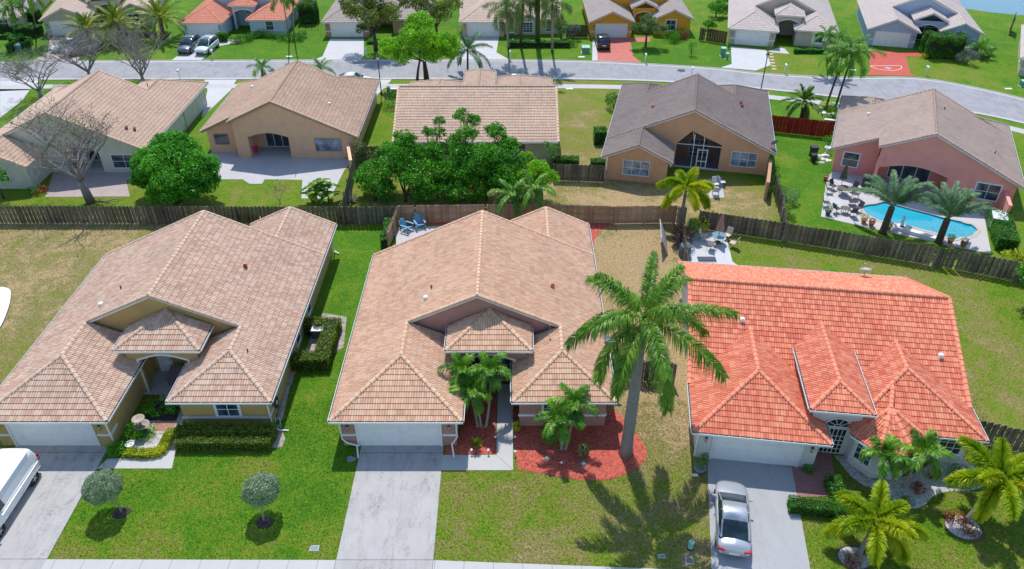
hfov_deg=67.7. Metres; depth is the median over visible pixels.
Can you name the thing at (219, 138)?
window
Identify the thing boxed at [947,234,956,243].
potted plant
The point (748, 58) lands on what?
driveway
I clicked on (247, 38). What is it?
clipped shrub
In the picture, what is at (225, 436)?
hedge
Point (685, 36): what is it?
shrub
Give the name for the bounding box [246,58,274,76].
palm
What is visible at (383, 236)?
hedge
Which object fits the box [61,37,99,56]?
parked car
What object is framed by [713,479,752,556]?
parked car
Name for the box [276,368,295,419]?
mulch
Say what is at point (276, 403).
hose reel
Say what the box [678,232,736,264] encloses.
patio
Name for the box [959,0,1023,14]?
lake
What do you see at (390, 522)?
driveway
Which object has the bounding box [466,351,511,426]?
christmas palm
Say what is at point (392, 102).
shrub
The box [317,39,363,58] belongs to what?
driveway
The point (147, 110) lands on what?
pale green house
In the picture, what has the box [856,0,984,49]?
periwinkle house
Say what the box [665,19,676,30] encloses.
window
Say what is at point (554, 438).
shrub
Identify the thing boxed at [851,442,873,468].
window
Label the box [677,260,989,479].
orange roofed house
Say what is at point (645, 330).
royal palm
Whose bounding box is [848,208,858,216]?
patio chair
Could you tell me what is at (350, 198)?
strap leaf plant
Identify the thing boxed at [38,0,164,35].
olive gabled house
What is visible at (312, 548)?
meter cover
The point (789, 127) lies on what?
wooden fence
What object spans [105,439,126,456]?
shrub
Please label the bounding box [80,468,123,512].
topiary tree
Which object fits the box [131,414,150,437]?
bird bath
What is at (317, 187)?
banana plant
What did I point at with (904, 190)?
silver palm
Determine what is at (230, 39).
clipped shrub
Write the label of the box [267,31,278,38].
clipped shrub
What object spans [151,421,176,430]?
path
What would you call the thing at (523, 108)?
cream house
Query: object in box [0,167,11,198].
leafy tree
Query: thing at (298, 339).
window
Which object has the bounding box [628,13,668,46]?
leafy tree
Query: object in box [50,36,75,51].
parked car
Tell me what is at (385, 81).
driveway
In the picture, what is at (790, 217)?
shrub
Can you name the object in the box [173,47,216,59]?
driveway
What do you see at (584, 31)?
wooden fence
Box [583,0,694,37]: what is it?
golden house
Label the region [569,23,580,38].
shrub
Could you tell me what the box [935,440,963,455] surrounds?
window
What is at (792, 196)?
shrub
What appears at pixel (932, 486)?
stone bed
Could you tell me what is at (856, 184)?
patio chair
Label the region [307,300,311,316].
window
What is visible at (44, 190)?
shrub
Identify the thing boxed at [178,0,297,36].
light blue house
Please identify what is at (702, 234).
patio chair
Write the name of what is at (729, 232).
patio chair
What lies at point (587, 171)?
wooden fence
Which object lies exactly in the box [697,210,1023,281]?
wooden fence
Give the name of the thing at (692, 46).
shrub
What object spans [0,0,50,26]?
columned house
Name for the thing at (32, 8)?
garden palm
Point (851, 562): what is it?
shrub
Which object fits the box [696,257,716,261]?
door mat
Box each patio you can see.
[0,287,10,326]
[45,172,130,196]
[210,152,348,198]
[396,226,440,243]
[668,177,723,197]
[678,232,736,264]
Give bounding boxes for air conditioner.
[310,325,323,340]
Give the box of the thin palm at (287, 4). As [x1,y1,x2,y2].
[284,0,310,33]
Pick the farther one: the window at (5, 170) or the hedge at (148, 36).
the hedge at (148, 36)
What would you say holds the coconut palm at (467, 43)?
on the ground at (582, 112)
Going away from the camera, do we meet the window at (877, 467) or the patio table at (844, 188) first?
the window at (877, 467)
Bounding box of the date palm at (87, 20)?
[54,9,112,48]
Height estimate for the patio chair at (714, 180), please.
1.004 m
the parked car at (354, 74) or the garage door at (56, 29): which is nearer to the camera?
the parked car at (354, 74)
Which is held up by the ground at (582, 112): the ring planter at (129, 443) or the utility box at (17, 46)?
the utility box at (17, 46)
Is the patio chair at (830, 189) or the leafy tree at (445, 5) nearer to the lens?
the patio chair at (830, 189)
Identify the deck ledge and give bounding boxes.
[898,227,943,242]
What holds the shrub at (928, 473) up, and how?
on the stone bed at (932, 486)
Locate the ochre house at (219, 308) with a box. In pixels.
[0,206,338,445]
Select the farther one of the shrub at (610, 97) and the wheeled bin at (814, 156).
the shrub at (610, 97)
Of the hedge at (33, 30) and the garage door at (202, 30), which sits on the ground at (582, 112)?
the hedge at (33, 30)
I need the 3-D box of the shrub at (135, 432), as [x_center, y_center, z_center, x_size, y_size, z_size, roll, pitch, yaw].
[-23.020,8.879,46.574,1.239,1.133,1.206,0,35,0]
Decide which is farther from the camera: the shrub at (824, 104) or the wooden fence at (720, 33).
the wooden fence at (720, 33)
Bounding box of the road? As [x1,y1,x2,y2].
[0,61,1023,121]
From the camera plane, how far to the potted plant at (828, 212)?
68.57 m
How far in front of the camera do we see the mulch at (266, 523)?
41.65 m
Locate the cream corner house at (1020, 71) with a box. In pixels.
[1017,24,1023,75]
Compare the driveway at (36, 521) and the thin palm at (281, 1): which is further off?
the thin palm at (281, 1)
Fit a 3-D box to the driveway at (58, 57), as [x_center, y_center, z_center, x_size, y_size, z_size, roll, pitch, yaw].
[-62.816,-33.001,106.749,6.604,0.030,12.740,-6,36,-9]
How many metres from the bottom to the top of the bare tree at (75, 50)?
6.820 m
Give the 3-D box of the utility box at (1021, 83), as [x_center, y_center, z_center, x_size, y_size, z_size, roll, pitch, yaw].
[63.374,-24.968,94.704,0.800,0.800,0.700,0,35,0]
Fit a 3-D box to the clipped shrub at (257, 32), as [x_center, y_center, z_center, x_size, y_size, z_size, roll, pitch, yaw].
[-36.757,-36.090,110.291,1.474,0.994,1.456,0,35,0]
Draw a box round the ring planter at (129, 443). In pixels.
[124,440,134,446]
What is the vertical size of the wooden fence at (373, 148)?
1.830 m
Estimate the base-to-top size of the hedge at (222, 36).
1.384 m
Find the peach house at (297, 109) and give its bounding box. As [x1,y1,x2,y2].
[199,60,380,157]
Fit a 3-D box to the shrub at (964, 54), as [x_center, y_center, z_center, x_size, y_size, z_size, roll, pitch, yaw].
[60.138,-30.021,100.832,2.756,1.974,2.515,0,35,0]
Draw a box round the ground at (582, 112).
[0,0,1023,568]
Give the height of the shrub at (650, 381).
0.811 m
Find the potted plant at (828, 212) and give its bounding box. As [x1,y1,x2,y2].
[824,203,833,215]
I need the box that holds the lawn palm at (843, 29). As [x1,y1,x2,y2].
[823,25,855,55]
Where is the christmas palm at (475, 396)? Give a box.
[447,373,492,426]
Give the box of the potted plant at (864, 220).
[861,214,869,223]
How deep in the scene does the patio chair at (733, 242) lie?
64.24 m
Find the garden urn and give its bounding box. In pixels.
[825,146,830,153]
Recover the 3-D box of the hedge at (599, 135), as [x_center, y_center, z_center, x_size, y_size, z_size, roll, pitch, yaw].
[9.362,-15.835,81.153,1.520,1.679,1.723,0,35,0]
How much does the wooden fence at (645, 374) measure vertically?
1.830 m
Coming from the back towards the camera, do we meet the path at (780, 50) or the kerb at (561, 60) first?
the path at (780, 50)
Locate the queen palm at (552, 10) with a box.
[534,0,572,51]
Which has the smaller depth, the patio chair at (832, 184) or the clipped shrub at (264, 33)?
the patio chair at (832, 184)
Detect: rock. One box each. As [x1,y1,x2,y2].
[347,456,356,462]
[542,455,550,461]
[579,460,587,466]
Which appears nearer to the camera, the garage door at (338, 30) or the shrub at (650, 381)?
the shrub at (650, 381)
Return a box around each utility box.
[14,42,22,50]
[581,45,589,53]
[719,47,726,56]
[1018,79,1023,86]
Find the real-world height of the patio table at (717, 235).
0.748 m
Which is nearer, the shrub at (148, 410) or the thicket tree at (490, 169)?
the shrub at (148, 410)
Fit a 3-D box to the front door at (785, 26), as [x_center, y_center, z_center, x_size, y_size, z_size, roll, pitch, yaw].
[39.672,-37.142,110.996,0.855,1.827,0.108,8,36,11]
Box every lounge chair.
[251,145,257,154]
[398,218,413,233]
[413,214,425,229]
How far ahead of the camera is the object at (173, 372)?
50.58 m
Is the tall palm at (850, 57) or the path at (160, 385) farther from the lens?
the tall palm at (850, 57)
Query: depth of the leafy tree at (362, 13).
101.26 m
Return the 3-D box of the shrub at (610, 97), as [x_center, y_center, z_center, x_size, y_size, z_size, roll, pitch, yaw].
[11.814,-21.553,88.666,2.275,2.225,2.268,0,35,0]
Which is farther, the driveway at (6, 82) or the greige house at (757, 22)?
the greige house at (757, 22)
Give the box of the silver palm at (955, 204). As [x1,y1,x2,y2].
[903,181,998,244]
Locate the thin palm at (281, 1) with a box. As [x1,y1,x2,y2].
[270,0,296,36]
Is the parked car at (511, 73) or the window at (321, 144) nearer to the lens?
the window at (321, 144)
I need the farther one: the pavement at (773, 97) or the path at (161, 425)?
the pavement at (773, 97)
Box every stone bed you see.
[132,432,162,450]
[835,456,981,507]
[838,547,869,568]
[945,516,981,539]
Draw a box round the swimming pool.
[860,200,981,240]
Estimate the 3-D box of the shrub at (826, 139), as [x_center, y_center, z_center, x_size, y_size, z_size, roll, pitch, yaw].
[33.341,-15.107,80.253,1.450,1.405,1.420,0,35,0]
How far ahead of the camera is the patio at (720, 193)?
72.38 m
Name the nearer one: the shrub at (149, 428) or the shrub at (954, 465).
the shrub at (954, 465)
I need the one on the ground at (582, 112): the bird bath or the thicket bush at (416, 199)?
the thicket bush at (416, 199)
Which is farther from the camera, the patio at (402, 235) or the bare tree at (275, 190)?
the bare tree at (275, 190)
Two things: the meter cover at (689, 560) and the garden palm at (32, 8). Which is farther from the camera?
the garden palm at (32, 8)
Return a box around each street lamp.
[376,55,382,94]
[761,52,769,88]
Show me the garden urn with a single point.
(827, 148)
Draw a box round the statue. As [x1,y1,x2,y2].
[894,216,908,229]
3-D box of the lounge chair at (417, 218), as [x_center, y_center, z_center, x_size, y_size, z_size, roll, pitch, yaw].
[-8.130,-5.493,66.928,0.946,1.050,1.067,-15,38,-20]
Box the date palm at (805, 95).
[779,83,826,120]
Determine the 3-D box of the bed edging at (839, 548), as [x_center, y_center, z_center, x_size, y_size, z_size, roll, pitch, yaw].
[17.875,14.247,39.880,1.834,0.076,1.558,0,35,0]
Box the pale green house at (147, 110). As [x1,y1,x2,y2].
[0,70,208,188]
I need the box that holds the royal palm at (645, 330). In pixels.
[563,250,740,458]
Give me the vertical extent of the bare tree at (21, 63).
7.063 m
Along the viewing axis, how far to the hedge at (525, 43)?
106.70 m
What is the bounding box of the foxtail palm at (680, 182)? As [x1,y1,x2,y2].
[655,166,715,230]
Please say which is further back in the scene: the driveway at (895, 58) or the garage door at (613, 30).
the garage door at (613, 30)
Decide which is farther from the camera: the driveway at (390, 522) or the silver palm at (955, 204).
the silver palm at (955, 204)
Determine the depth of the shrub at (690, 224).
65.50 m
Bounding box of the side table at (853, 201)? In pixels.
[848,199,858,205]
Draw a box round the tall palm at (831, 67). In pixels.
[817,38,870,108]
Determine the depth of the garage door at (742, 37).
107.18 m
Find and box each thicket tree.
[352,157,396,200]
[374,129,441,201]
[420,116,458,197]
[438,120,527,200]
[440,107,481,196]
[514,151,559,197]
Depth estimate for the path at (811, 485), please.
44.24 m
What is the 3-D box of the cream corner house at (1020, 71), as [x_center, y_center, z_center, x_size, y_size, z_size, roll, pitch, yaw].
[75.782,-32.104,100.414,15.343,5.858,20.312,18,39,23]
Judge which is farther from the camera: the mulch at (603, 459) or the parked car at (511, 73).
the parked car at (511, 73)
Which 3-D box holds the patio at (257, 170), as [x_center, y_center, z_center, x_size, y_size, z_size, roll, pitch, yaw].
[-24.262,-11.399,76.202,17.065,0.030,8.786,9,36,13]
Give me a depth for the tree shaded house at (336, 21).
110.48 m
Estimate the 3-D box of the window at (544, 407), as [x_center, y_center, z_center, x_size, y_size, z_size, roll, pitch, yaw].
[2.700,7.593,46.717,1.780,1.330,0.125,0,35,0]
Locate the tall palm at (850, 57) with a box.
[825,30,886,108]
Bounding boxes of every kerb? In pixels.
[0,79,1023,123]
[1,59,1023,98]
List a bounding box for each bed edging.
[836,545,871,568]
[944,514,983,540]
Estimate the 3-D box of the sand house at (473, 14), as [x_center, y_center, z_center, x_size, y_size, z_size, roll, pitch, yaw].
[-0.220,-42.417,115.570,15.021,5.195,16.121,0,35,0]
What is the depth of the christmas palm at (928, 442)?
41.90 m
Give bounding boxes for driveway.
[0,80,39,90]
[0,89,29,117]
[0,445,108,568]
[34,36,83,61]
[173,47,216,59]
[202,80,235,116]
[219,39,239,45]
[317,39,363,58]
[334,445,443,568]
[376,78,392,94]
[455,37,506,58]
[592,40,597,60]
[597,38,641,62]
[630,37,649,41]
[707,458,809,568]
[721,46,770,70]
[867,50,915,75]
[905,52,920,56]
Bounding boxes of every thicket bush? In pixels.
[361,185,373,194]
[377,188,397,202]
[408,189,431,201]
[442,192,461,203]
[465,187,486,202]
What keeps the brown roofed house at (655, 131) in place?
on the ground at (582, 112)
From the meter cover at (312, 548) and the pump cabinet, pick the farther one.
the pump cabinet
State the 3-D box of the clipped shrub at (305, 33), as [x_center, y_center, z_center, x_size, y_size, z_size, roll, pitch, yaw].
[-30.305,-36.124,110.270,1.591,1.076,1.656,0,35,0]
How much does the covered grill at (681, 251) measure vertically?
1.150 m
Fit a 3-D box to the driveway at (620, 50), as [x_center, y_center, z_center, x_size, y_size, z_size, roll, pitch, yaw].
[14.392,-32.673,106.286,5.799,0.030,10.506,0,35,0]
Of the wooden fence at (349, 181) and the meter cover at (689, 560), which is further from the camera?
the wooden fence at (349, 181)
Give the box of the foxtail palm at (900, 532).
[821,478,930,566]
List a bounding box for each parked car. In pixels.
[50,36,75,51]
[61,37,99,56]
[176,34,200,53]
[194,35,218,54]
[339,72,371,77]
[507,72,521,74]
[594,33,610,49]
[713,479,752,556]
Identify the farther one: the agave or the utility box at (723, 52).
the utility box at (723, 52)
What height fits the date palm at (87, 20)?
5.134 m
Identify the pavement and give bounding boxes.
[0,84,1023,133]
[41,559,650,568]
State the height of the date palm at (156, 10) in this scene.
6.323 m
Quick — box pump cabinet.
[987,210,1008,228]
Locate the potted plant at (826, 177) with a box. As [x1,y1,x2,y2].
[823,161,833,179]
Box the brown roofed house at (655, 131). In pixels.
[601,73,778,183]
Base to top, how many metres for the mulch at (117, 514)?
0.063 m
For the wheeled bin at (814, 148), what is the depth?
78.02 m
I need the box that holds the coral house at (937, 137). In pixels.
[831,88,1023,207]
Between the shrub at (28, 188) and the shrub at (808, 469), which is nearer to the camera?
the shrub at (808, 469)
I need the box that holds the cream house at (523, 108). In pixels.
[392,69,559,162]
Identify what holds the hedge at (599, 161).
on the ground at (582, 112)
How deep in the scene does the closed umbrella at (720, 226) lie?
64.00 m
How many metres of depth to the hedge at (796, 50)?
104.68 m
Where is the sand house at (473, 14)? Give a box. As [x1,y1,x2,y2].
[458,0,560,36]
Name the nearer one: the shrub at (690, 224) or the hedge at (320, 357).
the hedge at (320, 357)
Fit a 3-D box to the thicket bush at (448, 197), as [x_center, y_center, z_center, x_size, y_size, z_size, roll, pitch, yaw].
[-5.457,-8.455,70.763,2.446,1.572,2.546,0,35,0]
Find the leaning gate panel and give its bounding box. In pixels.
[660,219,667,254]
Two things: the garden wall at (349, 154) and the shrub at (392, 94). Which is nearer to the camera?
the garden wall at (349, 154)
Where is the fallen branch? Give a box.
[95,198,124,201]
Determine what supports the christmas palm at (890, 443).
on the ground at (582, 112)
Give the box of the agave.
[469,437,483,448]
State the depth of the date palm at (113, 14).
106.72 m
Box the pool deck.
[821,171,990,253]
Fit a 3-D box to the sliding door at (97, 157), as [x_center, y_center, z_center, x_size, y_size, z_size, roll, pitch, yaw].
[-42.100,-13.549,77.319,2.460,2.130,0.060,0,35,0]
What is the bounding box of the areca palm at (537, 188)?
[511,169,555,209]
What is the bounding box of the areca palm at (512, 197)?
[486,177,536,217]
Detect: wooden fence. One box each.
[0,205,398,224]
[339,145,358,206]
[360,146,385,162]
[386,206,399,247]
[399,204,676,224]
[553,164,605,182]
[566,25,587,37]
[611,358,676,385]
[672,205,686,223]
[677,208,689,261]
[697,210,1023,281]
[699,28,727,44]
[771,174,787,239]
[772,115,834,137]
[979,419,1023,452]
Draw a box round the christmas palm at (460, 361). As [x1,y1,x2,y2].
[438,351,481,426]
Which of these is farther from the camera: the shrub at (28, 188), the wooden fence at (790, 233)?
the shrub at (28, 188)
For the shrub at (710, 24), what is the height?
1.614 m
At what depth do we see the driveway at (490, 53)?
106.29 m
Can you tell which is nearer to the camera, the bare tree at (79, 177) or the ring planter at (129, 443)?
the ring planter at (129, 443)
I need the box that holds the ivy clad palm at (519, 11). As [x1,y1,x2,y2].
[505,0,538,41]
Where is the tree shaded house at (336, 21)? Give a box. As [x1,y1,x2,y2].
[320,0,435,36]
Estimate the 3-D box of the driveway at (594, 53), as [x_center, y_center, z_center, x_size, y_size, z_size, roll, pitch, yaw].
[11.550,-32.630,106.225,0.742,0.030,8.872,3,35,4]
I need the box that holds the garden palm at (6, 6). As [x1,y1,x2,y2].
[0,0,32,25]
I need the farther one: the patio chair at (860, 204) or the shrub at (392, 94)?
the shrub at (392, 94)
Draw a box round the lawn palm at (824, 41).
[812,25,842,58]
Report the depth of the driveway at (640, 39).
109.89 m
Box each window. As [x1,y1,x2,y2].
[0,19,9,26]
[0,169,11,181]
[30,163,39,178]
[109,154,132,168]
[127,13,140,21]
[213,134,229,143]
[213,405,242,417]
[264,21,274,30]
[295,330,300,347]
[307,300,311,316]
[314,138,341,150]
[435,144,451,155]
[510,144,526,155]
[523,18,532,32]
[541,405,566,415]
[545,21,554,31]
[622,159,649,176]
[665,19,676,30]
[730,151,757,167]
[811,32,826,44]
[840,151,861,167]
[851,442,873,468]
[875,457,899,472]
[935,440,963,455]
[973,181,1003,202]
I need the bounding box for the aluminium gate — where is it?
[1009,12,1016,34]
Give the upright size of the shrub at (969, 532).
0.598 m
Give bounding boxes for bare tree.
[0,38,69,97]
[0,84,120,203]
[31,18,126,74]
[97,15,179,80]
[262,179,289,202]
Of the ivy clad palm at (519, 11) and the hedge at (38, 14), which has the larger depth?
the hedge at (38, 14)
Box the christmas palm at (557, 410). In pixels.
[534,398,585,449]
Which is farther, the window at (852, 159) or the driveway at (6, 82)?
the driveway at (6, 82)
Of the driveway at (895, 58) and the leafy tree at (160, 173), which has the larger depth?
the driveway at (895, 58)
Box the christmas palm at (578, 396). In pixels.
[551,382,600,449]
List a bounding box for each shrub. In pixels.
[26,185,39,194]
[34,184,48,194]
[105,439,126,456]
[123,422,144,439]
[136,424,156,441]
[142,394,172,416]
[163,403,180,414]
[229,34,238,42]
[233,34,243,42]
[243,33,253,40]
[253,31,261,37]
[260,31,270,37]
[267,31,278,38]
[276,32,286,40]
[285,33,294,40]
[291,32,303,40]
[296,30,307,37]
[381,98,395,108]
[388,90,396,98]
[512,409,518,417]
[512,420,521,431]
[540,421,563,446]
[553,20,573,38]
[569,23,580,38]
[577,442,589,456]
[604,89,619,108]
[644,377,655,388]
[662,30,680,42]
[670,27,685,35]
[671,224,694,247]
[676,31,687,39]
[685,217,702,235]
[688,40,697,55]
[692,215,709,232]
[703,19,717,28]
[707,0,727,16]
[771,162,779,173]
[781,188,800,203]
[784,213,795,221]
[802,463,815,473]
[819,100,834,108]
[822,134,832,145]
[824,113,836,120]
[828,101,838,111]
[844,553,861,568]
[900,494,915,506]
[910,481,926,494]
[923,470,937,480]
[944,509,967,525]
[945,463,975,488]
[955,48,980,63]
[962,522,980,537]
[984,42,996,51]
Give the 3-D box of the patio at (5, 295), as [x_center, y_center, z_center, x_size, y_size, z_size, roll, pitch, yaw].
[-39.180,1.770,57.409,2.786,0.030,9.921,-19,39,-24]
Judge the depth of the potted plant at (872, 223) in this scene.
67.04 m
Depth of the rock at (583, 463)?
44.98 m
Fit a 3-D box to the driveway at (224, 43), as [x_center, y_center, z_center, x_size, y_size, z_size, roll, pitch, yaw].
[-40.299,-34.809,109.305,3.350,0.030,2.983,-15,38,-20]
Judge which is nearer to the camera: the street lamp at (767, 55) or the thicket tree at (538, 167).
the thicket tree at (538, 167)
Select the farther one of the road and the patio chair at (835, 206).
the road
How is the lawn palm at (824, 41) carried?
on the ground at (582, 112)
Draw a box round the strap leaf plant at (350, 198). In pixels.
[348,190,360,204]
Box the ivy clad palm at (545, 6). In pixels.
[520,0,553,41]
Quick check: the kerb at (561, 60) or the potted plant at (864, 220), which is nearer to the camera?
the potted plant at (864, 220)
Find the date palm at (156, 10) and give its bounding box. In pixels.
[123,0,190,44]
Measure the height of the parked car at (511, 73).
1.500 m
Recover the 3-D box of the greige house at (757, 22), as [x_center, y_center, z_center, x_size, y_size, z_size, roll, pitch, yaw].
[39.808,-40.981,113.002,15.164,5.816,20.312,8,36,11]
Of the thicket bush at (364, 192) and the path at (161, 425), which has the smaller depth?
the path at (161, 425)
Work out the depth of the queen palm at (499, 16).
97.90 m
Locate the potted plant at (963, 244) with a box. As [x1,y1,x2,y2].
[960,237,968,247]
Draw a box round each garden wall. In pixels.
[346,143,351,166]
[763,159,771,199]
[997,190,1012,212]
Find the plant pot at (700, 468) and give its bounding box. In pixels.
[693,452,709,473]
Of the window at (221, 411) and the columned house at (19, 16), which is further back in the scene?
the columned house at (19, 16)
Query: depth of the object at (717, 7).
117.72 m
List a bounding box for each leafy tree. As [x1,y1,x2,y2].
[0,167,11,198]
[128,130,221,204]
[338,0,402,50]
[351,141,374,163]
[378,10,462,80]
[398,0,463,34]
[542,140,560,168]
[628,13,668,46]
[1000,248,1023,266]
[1016,262,1023,285]
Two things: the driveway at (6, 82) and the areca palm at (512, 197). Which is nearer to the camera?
the areca palm at (512, 197)
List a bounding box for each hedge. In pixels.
[0,24,26,39]
[5,35,32,52]
[12,22,43,37]
[26,8,42,23]
[120,29,167,37]
[172,421,278,451]
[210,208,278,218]
[216,32,228,41]
[290,316,341,371]
[295,0,319,23]
[339,206,398,249]
[366,37,401,43]
[509,38,570,47]
[553,155,578,167]
[590,157,606,170]
[593,126,607,144]
[787,473,851,519]
[793,47,824,53]
[918,29,969,59]
[986,209,1020,252]
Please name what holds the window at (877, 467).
in the orange roofed house at (848, 366)
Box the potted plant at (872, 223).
[869,217,875,226]
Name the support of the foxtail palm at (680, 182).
on the ground at (582, 112)
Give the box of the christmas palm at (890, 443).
[859,433,912,483]
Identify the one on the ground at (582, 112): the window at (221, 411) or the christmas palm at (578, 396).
the christmas palm at (578, 396)
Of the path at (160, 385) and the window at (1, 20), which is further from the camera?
the window at (1, 20)
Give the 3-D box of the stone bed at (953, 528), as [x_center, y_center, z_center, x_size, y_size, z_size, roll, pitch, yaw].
[24.494,13.160,41.421,1.900,0.064,1.563,0,35,0]
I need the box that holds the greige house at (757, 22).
[728,0,839,47]
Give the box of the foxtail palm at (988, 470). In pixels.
[943,434,1023,523]
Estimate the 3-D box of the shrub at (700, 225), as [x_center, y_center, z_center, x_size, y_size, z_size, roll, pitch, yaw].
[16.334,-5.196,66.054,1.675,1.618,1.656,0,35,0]
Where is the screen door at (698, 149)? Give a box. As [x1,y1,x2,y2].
[695,149,707,167]
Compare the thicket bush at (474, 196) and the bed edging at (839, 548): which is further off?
the thicket bush at (474, 196)
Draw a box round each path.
[97,407,183,468]
[144,370,183,432]
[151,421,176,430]
[441,384,512,469]
[767,48,788,53]
[792,452,833,497]
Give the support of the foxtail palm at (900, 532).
on the ground at (582, 112)
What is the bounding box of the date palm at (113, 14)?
[91,0,148,47]
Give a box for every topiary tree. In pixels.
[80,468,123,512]
[241,470,279,520]
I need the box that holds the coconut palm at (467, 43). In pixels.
[446,30,493,69]
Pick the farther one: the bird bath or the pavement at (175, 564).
the bird bath
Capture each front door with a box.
[156,356,173,370]
[781,22,788,34]
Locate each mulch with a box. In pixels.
[112,507,131,518]
[145,400,179,420]
[208,431,284,450]
[256,516,274,528]
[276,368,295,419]
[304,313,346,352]
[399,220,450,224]
[445,395,496,453]
[514,405,646,480]
[589,223,612,246]
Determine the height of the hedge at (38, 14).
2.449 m
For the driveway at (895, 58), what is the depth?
101.31 m
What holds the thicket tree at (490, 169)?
on the ground at (582, 112)
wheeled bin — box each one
[809,145,818,156]
[809,153,817,161]
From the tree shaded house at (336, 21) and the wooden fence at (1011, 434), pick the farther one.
the tree shaded house at (336, 21)
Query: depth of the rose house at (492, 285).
49.13 m
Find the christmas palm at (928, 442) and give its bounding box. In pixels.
[897,427,953,487]
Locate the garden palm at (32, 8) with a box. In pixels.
[12,0,52,22]
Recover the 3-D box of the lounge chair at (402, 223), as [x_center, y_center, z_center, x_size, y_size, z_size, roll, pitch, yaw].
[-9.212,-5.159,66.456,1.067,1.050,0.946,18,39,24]
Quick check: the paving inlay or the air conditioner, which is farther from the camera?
the paving inlay
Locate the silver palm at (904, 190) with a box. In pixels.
[851,169,941,234]
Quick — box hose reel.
[274,396,278,408]
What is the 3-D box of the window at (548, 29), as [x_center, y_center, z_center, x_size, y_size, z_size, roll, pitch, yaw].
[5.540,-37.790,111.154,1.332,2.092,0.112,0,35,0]
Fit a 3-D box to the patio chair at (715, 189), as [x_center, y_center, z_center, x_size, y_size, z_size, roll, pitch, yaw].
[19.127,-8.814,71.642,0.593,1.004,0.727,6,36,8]
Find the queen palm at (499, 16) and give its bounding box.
[482,0,528,48]
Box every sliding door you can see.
[84,148,100,159]
[265,133,289,146]
[886,166,930,182]
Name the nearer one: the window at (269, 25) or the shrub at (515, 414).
the shrub at (515, 414)
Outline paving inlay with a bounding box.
[869,65,901,70]
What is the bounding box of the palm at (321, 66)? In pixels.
[308,57,335,75]
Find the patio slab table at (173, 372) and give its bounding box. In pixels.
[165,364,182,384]
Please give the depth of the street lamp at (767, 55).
91.42 m
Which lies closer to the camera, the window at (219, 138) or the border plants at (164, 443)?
the border plants at (164, 443)
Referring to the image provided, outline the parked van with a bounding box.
[0,448,40,537]
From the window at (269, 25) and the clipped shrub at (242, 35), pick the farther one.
the window at (269, 25)
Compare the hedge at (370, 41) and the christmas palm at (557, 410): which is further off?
the hedge at (370, 41)
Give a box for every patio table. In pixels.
[712,231,725,243]
[838,185,850,195]
[841,206,850,212]
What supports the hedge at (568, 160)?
on the ground at (582, 112)
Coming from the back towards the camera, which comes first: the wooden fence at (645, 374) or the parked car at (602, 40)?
the parked car at (602, 40)
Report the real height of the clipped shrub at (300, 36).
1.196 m
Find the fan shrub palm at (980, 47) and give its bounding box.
[964,38,997,59]
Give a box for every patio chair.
[698,227,707,239]
[707,240,716,250]
[712,176,719,186]
[712,187,719,196]
[718,176,725,185]
[725,226,733,241]
[728,238,739,246]
[821,195,830,206]
[824,183,833,193]
[828,178,838,189]
[833,202,841,213]
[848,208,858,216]
[849,180,859,188]
[852,200,864,213]
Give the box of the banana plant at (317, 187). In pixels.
[296,177,342,203]
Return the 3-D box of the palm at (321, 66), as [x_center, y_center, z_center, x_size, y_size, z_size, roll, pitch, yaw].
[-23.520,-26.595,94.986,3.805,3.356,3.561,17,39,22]
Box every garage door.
[7,424,97,444]
[50,21,84,34]
[187,25,218,36]
[331,24,362,36]
[357,424,440,444]
[468,24,497,36]
[596,24,626,37]
[711,437,801,465]
[735,31,768,46]
[873,32,909,47]
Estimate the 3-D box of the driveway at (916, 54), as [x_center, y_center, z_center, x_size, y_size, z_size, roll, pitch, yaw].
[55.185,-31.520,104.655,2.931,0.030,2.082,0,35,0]
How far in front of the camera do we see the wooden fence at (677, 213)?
66.97 m
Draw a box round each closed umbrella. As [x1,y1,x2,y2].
[714,215,723,243]
[837,165,847,190]
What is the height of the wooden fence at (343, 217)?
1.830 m
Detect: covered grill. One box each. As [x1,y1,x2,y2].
[678,242,691,258]
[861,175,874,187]
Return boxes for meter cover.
[309,545,319,550]
[658,554,665,558]
[684,557,693,564]
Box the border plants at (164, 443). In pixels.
[122,427,175,458]
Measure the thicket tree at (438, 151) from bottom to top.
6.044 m
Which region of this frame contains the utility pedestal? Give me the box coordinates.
[687,539,694,550]
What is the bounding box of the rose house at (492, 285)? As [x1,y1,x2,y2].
[327,206,621,457]

